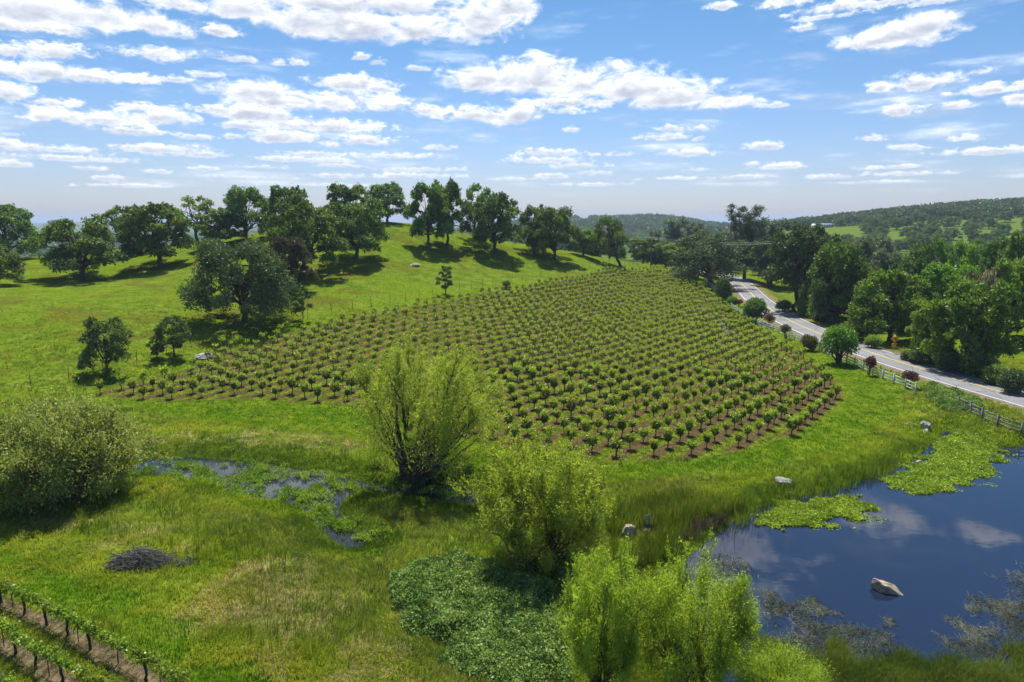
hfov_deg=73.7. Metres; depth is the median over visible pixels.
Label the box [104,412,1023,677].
marsh grass
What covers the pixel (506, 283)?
shrub
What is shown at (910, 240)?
oak tree
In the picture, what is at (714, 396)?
grapevine
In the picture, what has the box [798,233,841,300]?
oak tree
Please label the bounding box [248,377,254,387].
grapevine
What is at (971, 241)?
oak tree
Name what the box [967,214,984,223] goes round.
oak tree
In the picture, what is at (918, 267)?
oak tree
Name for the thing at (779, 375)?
grapevine
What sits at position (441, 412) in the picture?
willow tree
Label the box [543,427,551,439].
grapevine
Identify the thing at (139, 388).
grapevine
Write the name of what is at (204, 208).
oak tree
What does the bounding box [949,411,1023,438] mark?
aquatic plants
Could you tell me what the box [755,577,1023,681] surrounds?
floating stalks
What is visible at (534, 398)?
grapevine
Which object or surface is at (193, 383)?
grapevine
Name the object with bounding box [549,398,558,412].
grapevine
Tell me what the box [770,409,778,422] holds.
grapevine
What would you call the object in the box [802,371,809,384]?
grapevine
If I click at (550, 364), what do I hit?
grapevine
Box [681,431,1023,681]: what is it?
pond water
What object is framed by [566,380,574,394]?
grapevine
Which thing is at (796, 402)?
grapevine
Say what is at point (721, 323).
rubble
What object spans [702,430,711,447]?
grapevine
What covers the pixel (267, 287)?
oak tree
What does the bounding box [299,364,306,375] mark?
grapevine
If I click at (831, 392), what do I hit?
grapevine
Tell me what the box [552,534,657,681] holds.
willow tree
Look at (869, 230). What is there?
oak tree
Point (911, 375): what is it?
shrub
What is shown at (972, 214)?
oak tree
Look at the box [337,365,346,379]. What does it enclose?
grapevine
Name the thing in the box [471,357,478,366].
grapevine
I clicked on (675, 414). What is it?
grapevine
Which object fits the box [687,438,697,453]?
grapevine
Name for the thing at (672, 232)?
pine tree
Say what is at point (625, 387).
grapevine
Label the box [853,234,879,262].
tree
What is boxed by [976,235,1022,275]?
oak tree
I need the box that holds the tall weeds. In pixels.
[52,503,376,668]
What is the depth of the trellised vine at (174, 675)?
28.75 m
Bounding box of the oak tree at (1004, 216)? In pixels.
[996,210,1013,221]
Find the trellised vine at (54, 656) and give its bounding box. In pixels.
[40,642,75,681]
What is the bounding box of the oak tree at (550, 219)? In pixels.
[526,205,584,259]
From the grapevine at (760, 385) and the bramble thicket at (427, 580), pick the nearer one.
the bramble thicket at (427, 580)
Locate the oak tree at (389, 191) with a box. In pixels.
[360,180,409,221]
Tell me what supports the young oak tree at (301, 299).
on the ground at (372, 272)
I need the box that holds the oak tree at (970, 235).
[967,230,982,238]
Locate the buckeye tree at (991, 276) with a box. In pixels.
[966,268,1014,335]
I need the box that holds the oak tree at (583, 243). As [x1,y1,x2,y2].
[569,227,599,255]
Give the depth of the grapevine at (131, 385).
79.20 m
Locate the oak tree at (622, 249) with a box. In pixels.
[597,237,626,258]
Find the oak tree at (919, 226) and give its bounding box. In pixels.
[913,222,924,233]
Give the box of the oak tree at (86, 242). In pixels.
[17,213,129,278]
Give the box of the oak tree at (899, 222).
[887,218,905,229]
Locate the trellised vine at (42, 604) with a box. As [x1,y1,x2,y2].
[26,592,59,625]
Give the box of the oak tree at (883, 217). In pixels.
[876,215,886,223]
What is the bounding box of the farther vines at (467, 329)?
[115,264,834,388]
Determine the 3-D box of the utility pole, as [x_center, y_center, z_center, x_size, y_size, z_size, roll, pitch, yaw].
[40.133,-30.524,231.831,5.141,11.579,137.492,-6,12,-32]
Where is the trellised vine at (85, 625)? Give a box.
[70,612,104,649]
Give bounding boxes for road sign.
[891,335,898,352]
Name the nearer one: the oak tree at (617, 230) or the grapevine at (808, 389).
the grapevine at (808, 389)
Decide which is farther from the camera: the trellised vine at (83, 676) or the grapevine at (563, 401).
the grapevine at (563, 401)
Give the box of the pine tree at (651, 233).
[645,230,662,265]
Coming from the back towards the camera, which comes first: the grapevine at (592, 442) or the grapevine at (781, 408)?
the grapevine at (781, 408)
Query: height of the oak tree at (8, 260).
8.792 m
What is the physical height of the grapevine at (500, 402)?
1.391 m
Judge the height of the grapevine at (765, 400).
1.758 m
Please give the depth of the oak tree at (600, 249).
248.68 m
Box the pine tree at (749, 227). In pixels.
[717,203,770,278]
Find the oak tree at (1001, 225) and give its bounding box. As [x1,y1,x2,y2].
[996,223,1012,235]
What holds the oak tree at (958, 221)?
on the ground at (372, 272)
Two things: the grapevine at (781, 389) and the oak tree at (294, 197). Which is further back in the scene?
the oak tree at (294, 197)
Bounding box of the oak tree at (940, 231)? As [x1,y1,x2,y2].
[932,228,949,234]
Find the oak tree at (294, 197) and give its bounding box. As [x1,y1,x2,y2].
[261,183,314,231]
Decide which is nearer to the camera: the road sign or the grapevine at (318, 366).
the grapevine at (318, 366)
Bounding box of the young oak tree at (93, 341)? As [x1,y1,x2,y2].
[76,315,134,372]
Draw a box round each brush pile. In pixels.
[102,544,185,573]
[164,554,197,569]
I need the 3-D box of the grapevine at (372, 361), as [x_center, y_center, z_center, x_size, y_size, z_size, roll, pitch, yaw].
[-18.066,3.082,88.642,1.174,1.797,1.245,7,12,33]
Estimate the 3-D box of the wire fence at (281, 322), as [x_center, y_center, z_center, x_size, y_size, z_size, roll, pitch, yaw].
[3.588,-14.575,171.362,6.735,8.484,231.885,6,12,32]
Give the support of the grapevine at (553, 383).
on the ground at (372, 272)
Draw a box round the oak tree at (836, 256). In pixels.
[805,239,875,325]
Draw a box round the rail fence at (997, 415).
[957,396,1023,435]
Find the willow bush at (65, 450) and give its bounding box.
[0,371,171,519]
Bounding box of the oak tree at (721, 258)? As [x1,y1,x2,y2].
[666,230,752,285]
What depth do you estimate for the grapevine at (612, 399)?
71.93 m
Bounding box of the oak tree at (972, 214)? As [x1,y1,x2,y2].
[966,212,978,218]
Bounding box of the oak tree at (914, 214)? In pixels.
[910,211,921,220]
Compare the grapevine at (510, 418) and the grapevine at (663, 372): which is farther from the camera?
the grapevine at (663, 372)
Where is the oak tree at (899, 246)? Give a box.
[893,239,909,251]
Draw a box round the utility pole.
[599,237,772,266]
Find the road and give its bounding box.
[671,268,1023,407]
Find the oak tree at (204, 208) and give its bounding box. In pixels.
[175,195,215,241]
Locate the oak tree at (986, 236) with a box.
[977,233,997,243]
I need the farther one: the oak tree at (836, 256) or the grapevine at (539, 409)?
the oak tree at (836, 256)
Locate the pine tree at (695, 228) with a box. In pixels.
[681,222,713,252]
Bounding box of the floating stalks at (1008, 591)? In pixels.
[967,562,1023,616]
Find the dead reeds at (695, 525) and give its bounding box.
[666,505,731,547]
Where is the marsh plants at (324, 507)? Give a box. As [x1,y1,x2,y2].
[140,443,481,542]
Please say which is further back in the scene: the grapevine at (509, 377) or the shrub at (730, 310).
the shrub at (730, 310)
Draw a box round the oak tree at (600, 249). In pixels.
[581,231,609,256]
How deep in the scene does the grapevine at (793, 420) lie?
65.14 m
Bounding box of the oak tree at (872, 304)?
[870,300,929,328]
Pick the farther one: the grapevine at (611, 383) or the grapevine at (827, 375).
the grapevine at (827, 375)
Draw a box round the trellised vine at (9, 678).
[0,670,20,681]
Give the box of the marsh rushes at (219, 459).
[133,453,468,547]
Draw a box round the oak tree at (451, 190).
[421,176,473,244]
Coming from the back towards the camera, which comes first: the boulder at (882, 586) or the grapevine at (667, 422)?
the grapevine at (667, 422)
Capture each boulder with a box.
[194,353,216,359]
[620,524,635,537]
[643,515,651,527]
[774,476,793,487]
[870,578,902,595]
[920,421,930,429]
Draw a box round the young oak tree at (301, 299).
[291,286,313,318]
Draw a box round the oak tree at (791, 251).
[758,220,831,311]
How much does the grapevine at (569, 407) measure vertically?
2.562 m
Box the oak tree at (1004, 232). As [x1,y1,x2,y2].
[990,228,1009,237]
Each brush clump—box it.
[774,299,792,310]
[794,299,808,315]
[810,311,837,322]
[845,325,869,338]
[862,335,883,347]
[899,350,912,360]
[907,348,934,363]
[931,349,952,368]
[940,352,964,371]
[963,353,1000,376]
[980,363,1012,383]
[995,368,1023,394]
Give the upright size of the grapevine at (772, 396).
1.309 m
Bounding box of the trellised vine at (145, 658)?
[127,640,164,681]
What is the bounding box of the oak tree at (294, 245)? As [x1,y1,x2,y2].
[268,234,318,290]
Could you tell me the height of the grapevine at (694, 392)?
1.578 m
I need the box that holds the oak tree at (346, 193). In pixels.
[322,181,369,229]
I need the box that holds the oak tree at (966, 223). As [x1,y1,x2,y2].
[961,221,977,230]
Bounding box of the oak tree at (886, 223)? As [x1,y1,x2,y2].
[878,220,891,229]
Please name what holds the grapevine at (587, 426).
on the ground at (372, 272)
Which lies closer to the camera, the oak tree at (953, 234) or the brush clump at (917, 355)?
the brush clump at (917, 355)
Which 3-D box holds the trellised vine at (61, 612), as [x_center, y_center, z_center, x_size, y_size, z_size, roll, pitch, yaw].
[-21.679,13.598,33.170,2.422,1.753,0.718,6,12,32]
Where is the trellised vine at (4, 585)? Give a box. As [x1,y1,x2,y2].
[0,577,11,602]
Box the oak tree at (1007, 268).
[991,256,1023,339]
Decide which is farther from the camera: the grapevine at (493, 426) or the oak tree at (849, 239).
the oak tree at (849, 239)
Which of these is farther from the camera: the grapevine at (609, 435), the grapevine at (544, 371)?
the grapevine at (544, 371)
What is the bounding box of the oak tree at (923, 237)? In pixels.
[916,234,930,243]
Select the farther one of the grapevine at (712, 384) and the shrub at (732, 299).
the shrub at (732, 299)
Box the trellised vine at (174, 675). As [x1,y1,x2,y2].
[152,658,193,681]
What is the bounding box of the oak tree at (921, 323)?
[904,298,966,361]
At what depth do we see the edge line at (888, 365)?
90.94 m
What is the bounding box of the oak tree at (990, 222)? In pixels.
[979,217,997,228]
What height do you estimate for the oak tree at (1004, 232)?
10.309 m
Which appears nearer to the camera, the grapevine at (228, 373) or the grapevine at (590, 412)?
the grapevine at (590, 412)
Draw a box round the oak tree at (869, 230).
[864,226,876,233]
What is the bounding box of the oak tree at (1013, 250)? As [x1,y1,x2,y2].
[1001,228,1023,306]
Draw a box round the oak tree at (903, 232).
[898,227,912,236]
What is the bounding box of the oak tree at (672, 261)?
[668,246,700,272]
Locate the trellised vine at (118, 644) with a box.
[97,628,133,663]
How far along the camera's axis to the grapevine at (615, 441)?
58.36 m
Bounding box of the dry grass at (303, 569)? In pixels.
[19,425,428,681]
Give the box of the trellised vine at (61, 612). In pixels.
[46,601,77,635]
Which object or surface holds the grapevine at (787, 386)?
on the ground at (372, 272)
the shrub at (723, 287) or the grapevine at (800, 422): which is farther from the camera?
the shrub at (723, 287)
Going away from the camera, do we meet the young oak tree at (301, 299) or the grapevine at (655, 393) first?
the grapevine at (655, 393)
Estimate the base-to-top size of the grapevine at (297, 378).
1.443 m
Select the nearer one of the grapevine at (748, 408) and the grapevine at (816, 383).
the grapevine at (748, 408)
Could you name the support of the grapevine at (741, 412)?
on the ground at (372, 272)
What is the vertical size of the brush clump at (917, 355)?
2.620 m
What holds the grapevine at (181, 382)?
on the ground at (372, 272)
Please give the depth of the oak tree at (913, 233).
484.91 m
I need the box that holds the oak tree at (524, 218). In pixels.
[513,204,553,247]
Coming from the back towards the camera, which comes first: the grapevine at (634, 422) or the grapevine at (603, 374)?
the grapevine at (603, 374)
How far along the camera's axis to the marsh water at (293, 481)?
55.17 m
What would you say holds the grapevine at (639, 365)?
on the ground at (372, 272)
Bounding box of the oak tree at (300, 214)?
[263,196,350,273]
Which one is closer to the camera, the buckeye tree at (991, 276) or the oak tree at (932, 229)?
the buckeye tree at (991, 276)
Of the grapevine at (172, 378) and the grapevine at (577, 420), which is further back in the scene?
the grapevine at (172, 378)
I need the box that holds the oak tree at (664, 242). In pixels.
[659,238,675,266]
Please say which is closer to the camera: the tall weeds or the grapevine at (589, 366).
the tall weeds
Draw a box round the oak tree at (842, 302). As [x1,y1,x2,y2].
[818,260,869,322]
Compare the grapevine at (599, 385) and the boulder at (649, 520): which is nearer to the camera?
the boulder at (649, 520)
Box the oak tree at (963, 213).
[960,209,971,219]
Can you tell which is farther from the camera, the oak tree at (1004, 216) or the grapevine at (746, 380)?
the oak tree at (1004, 216)
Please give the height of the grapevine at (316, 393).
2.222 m
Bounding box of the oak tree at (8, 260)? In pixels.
[0,244,26,280]
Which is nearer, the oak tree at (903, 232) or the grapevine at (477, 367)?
the grapevine at (477, 367)
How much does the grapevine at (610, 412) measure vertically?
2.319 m
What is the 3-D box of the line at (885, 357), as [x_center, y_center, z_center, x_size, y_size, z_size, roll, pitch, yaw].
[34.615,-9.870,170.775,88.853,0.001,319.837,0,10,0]
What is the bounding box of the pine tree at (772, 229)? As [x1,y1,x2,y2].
[751,217,793,285]
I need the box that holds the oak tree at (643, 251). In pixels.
[627,235,660,263]
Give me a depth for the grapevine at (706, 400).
72.95 m
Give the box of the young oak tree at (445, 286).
[435,266,453,294]
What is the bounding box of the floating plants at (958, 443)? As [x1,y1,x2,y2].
[878,414,1018,494]
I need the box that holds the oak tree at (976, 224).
[964,222,983,232]
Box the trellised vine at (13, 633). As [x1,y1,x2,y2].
[0,617,33,654]
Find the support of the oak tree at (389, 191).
on the ground at (372, 272)
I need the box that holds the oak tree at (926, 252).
[899,235,960,277]
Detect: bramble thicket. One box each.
[371,547,583,681]
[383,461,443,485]
[537,544,589,581]
[920,381,989,414]
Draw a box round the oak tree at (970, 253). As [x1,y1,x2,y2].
[954,239,982,268]
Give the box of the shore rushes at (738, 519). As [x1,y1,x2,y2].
[733,443,899,532]
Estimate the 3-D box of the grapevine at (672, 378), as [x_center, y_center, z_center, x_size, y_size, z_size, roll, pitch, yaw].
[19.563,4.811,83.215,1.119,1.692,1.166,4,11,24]
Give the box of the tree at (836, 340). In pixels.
[818,324,860,363]
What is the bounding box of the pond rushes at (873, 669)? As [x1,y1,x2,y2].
[740,626,1023,681]
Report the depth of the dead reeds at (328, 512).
49.64 m
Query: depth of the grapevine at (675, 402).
72.76 m
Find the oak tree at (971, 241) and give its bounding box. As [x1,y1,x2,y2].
[965,239,982,246]
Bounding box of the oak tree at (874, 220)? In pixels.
[866,217,883,227]
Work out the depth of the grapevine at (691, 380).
81.27 m
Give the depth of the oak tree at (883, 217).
649.57 m
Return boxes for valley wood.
[0,215,582,257]
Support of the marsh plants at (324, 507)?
on the marsh water at (293, 481)
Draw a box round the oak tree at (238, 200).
[213,185,268,239]
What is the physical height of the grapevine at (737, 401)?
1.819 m
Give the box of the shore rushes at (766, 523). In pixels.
[694,482,848,573]
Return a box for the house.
[811,223,833,227]
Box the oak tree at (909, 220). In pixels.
[902,216,914,225]
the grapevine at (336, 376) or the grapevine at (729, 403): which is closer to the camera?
the grapevine at (729, 403)
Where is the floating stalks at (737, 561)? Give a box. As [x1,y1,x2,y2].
[695,552,754,577]
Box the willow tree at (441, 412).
[336,326,511,492]
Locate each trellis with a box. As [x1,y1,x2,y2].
[0,618,72,681]
[2,582,160,681]
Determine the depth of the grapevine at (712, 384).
79.67 m
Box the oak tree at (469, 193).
[461,183,490,229]
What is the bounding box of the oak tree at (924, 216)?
[918,213,928,222]
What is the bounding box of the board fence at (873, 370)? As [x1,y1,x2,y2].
[705,278,916,393]
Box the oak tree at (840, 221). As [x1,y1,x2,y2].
[834,218,846,226]
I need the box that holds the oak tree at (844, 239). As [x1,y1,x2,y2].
[840,235,852,243]
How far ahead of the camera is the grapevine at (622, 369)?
87.37 m
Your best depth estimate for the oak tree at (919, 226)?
535.45 m
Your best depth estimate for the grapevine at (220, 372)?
84.94 m
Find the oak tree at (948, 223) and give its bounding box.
[939,217,957,228]
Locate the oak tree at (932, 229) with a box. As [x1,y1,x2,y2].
[921,225,939,235]
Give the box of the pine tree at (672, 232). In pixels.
[659,216,689,265]
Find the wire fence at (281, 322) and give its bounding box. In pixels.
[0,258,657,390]
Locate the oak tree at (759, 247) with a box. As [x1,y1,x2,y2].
[745,234,777,287]
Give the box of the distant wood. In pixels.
[464,213,763,245]
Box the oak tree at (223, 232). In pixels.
[191,210,247,242]
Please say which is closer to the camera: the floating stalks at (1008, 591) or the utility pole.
the floating stalks at (1008, 591)
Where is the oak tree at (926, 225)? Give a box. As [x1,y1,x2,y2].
[921,223,935,233]
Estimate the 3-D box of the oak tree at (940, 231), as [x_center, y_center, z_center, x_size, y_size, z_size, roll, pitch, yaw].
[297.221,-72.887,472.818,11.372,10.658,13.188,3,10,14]
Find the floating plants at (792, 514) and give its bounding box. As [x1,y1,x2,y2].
[750,494,888,531]
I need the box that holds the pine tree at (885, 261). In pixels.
[870,248,905,321]
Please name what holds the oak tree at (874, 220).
on the ground at (372, 272)
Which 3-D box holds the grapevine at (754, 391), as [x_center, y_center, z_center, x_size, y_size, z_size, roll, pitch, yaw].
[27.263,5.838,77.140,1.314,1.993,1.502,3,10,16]
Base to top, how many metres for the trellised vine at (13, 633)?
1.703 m
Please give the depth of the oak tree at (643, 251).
252.97 m
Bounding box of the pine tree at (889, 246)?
[871,236,899,268]
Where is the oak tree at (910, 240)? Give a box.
[902,236,921,249]
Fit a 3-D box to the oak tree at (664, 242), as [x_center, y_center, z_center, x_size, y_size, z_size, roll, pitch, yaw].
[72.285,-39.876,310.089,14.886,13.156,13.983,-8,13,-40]
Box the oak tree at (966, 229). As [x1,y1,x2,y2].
[963,226,976,234]
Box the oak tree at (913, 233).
[905,230,921,240]
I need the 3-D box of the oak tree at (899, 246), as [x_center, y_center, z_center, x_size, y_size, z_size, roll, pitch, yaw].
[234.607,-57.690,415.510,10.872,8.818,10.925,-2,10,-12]
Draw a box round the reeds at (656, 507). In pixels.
[601,483,749,568]
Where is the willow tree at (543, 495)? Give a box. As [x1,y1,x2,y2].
[446,420,625,578]
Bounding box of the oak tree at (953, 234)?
[949,228,962,239]
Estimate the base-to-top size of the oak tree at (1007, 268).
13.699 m
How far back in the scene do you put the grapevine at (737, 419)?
66.43 m
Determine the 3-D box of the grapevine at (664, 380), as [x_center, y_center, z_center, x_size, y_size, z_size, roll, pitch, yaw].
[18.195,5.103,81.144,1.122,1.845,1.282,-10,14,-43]
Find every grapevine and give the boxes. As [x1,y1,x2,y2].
[95,378,103,393]
[126,378,136,393]
[137,384,147,398]
[149,375,155,386]
[155,377,166,393]
[165,383,174,398]
[167,370,177,384]
[178,378,185,388]
[187,377,197,392]
[195,372,203,382]
[197,383,204,395]
[208,375,216,387]
[216,365,223,376]
[217,376,225,389]
[225,370,234,381]
[230,379,237,393]
[236,373,246,385]
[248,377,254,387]
[254,370,262,379]
[255,378,266,393]
[267,375,273,384]
[272,364,278,376]
[272,385,277,397]
[277,377,283,388]
[285,370,291,376]
[285,374,296,393]
[290,360,295,369]
[295,374,301,384]
[298,380,308,397]
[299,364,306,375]
[307,374,316,388]
[312,383,322,400]
[315,360,321,371]
[321,367,330,384]
[327,380,340,395]
[333,370,341,387]
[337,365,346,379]
[344,371,354,390]
[344,385,350,399]
[356,354,364,366]
[363,362,375,372]
[368,359,375,366]
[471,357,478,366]
[473,363,481,371]
[485,363,491,369]
[487,422,499,436]
[489,371,497,384]
[495,358,503,371]
[497,399,504,409]
[499,365,506,376]
[503,409,514,429]
[506,374,515,382]
[506,381,515,397]
[507,354,516,368]
[507,423,520,436]
[511,392,517,405]
[512,364,521,380]
[514,399,523,413]
[518,376,524,386]
[519,406,528,417]
[521,383,527,390]
[522,356,532,369]
[522,416,534,433]
[524,363,531,377]
[524,387,532,400]
[527,427,537,443]
[529,365,536,383]
[529,394,538,407]
[534,406,543,417]
[535,361,542,374]
[536,381,545,396]
[540,386,551,404]
[540,408,548,426]
[542,367,548,378]
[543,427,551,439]
[544,374,550,386]
[547,362,552,370]
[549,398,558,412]
[550,374,558,392]
[553,410,561,420]
[558,387,563,399]
[559,415,568,430]
[560,374,569,389]
[560,397,566,408]
[562,361,567,373]
[565,426,578,440]
[566,366,574,380]
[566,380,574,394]
[566,394,577,416]
[572,357,578,367]
[574,414,582,427]
[577,396,585,411]
[578,366,583,377]
[578,382,584,390]
[580,418,592,438]
[582,368,590,381]
[582,382,592,399]
[585,431,599,450]
[586,361,592,370]
[587,376,595,388]
[587,408,593,419]
[590,394,597,405]
[592,362,601,380]
[593,416,603,431]
[595,379,604,395]
[599,372,605,380]
[599,403,605,416]
[602,390,609,402]
[602,428,614,441]
[603,405,616,425]
[606,377,615,391]
[607,393,620,405]
[609,368,616,379]
[609,435,623,455]
[612,387,620,394]
[613,362,618,372]
[614,373,623,387]
[616,414,627,436]
[618,365,626,374]
[618,390,628,406]
[619,406,628,415]
[622,380,632,390]
[624,432,636,448]
[626,369,633,383]
[629,419,637,430]
[631,386,641,402]
[631,402,639,414]
[633,375,641,385]
[635,368,643,379]
[636,359,643,369]
[638,426,649,441]
[640,378,650,396]
[642,397,649,410]
[645,367,650,374]
[649,400,658,417]
[649,438,658,454]
[650,417,661,435]
[651,386,662,405]
[652,369,659,381]
[659,367,667,377]
[660,376,669,390]
[661,397,669,414]
[663,426,672,447]
[664,415,672,426]
[667,362,676,373]
[668,373,676,386]
[670,385,678,397]
[672,409,681,423]
[673,397,680,406]
[675,422,684,441]
[676,362,684,374]
[681,378,689,388]
[681,388,690,403]
[683,404,691,416]
[684,415,695,434]
[687,369,692,377]
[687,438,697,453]
[689,378,693,385]
[691,389,698,396]
[691,401,700,412]
[694,365,702,374]
[696,374,703,382]
[696,411,706,428]
[698,383,707,395]
[700,395,710,405]
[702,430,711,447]
[703,405,718,423]
[704,368,712,382]
[707,375,715,392]
[708,423,720,440]
[711,393,719,403]
[712,369,720,379]
[715,403,723,418]
[717,376,723,386]
[717,385,729,399]
[721,369,731,385]
[722,421,730,432]
[723,397,732,414]
[727,379,736,395]
[730,410,740,427]
[731,372,738,380]
[732,394,739,409]
[734,378,743,391]
[734,431,743,445]
[735,408,746,423]
[736,364,747,378]
[740,392,748,404]
[741,371,750,388]
[743,423,752,439]
[744,400,755,418]
[748,383,759,397]
[749,374,755,384]
[752,394,764,413]
[754,370,763,382]
[755,381,764,395]
[755,419,764,433]
[762,380,769,392]
[762,394,770,407]
[762,407,775,428]
[769,376,778,388]
[769,393,776,403]
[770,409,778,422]
[774,371,781,385]
[775,384,786,400]
[777,403,787,417]
[781,382,791,394]
[782,396,793,412]
[785,414,799,434]
[789,376,798,391]
[792,393,800,404]
[796,413,804,428]
[799,390,806,402]
[800,410,808,423]
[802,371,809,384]
[803,383,814,398]
[807,403,817,417]
[809,378,818,394]
[815,398,821,412]
[818,377,823,389]
[820,369,830,386]
[821,396,828,407]
[827,389,834,402]
[830,382,841,397]
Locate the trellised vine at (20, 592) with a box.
[8,583,40,614]
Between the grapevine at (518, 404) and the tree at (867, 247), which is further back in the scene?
the tree at (867, 247)
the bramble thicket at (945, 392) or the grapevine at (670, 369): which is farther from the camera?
the grapevine at (670, 369)
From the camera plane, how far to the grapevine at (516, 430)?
62.39 m
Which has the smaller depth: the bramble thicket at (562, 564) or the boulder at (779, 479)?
the bramble thicket at (562, 564)
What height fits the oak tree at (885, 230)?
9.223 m
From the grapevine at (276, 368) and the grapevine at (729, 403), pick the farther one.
the grapevine at (276, 368)
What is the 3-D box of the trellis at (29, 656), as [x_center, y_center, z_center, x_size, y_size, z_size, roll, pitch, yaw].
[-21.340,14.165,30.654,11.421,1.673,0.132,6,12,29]
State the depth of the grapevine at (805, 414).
69.04 m
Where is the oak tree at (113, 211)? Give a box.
[101,203,156,244]
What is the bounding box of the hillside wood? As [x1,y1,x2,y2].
[735,197,1023,233]
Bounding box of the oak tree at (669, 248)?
[646,242,684,267]
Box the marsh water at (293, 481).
[134,457,482,547]
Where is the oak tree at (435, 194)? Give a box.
[401,180,454,247]
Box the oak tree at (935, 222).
[926,219,941,228]
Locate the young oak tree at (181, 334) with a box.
[150,315,190,356]
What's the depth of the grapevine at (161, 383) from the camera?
79.54 m
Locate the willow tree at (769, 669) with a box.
[729,629,839,681]
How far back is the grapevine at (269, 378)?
82.41 m
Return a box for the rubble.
[696,303,736,333]
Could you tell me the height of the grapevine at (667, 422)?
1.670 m
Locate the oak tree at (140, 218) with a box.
[115,201,197,265]
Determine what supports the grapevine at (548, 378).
on the ground at (372, 272)
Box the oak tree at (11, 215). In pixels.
[0,203,41,254]
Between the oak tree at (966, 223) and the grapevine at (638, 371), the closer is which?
the grapevine at (638, 371)
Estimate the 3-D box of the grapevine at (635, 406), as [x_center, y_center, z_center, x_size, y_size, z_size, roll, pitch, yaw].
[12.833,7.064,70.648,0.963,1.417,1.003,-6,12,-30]
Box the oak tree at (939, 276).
[908,259,979,323]
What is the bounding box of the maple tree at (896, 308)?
[841,268,942,341]
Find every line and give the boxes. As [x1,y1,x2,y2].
[733,285,1020,405]
[734,278,1020,397]
[739,281,1023,397]
[748,281,980,379]
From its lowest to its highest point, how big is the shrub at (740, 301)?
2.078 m
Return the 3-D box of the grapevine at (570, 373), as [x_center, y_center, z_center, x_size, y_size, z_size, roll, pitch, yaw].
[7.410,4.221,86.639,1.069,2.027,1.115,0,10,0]
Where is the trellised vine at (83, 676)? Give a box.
[71,661,109,681]
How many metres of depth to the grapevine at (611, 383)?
80.29 m
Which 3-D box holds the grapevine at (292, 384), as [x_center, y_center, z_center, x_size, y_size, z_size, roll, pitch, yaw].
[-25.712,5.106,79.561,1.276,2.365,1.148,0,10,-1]
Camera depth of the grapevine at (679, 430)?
62.34 m
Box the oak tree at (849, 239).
[845,237,862,244]
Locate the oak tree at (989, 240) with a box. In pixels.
[982,238,996,249]
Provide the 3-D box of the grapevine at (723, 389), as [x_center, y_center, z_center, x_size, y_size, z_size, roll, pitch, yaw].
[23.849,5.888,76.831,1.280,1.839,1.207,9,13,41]
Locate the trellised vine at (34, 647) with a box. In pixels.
[11,634,50,669]
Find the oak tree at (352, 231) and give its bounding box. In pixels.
[318,196,391,259]
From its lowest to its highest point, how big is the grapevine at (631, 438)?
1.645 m
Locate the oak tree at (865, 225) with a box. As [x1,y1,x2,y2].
[858,223,870,231]
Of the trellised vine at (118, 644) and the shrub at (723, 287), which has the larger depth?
the shrub at (723, 287)
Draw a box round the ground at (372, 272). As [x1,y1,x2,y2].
[0,212,1023,681]
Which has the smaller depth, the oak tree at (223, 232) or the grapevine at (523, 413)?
the grapevine at (523, 413)
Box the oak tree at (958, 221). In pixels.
[950,216,962,226]
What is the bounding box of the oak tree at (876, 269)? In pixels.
[867,262,892,313]
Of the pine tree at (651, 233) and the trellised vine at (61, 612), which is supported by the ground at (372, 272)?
the pine tree at (651, 233)
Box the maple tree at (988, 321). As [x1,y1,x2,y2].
[916,274,1023,372]
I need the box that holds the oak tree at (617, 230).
[588,214,629,267]
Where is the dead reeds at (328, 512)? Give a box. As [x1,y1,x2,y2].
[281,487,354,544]
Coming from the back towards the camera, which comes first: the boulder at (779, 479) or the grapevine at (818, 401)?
the grapevine at (818, 401)
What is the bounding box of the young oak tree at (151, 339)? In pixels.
[145,335,163,360]
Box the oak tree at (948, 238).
[930,233,952,245]
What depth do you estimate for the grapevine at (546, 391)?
74.31 m
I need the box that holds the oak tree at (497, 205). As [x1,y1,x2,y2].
[466,191,523,252]
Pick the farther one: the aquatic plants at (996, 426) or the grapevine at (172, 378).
the grapevine at (172, 378)
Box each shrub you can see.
[502,280,510,288]
[713,277,733,302]
[724,307,736,313]
[726,296,737,306]
[736,299,743,306]
[741,297,769,322]
[764,314,775,327]
[779,324,791,338]
[800,334,818,350]
[863,356,876,374]
[901,370,919,386]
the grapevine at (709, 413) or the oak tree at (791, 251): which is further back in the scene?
the oak tree at (791, 251)
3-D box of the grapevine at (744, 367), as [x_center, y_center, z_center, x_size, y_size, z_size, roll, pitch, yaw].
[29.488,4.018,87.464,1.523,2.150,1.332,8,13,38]
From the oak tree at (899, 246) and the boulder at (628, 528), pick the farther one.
the oak tree at (899, 246)
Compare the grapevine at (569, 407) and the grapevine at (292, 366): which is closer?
the grapevine at (569, 407)
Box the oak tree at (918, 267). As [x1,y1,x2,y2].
[880,258,934,332]
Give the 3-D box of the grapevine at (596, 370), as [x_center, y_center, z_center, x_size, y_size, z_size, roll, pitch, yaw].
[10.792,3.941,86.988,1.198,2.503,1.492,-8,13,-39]
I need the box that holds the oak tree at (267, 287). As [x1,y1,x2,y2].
[174,233,302,323]
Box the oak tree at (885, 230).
[874,226,888,234]
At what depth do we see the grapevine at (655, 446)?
58.84 m
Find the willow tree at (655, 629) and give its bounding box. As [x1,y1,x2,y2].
[627,527,768,681]
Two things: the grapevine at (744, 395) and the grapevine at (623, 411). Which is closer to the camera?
the grapevine at (623, 411)

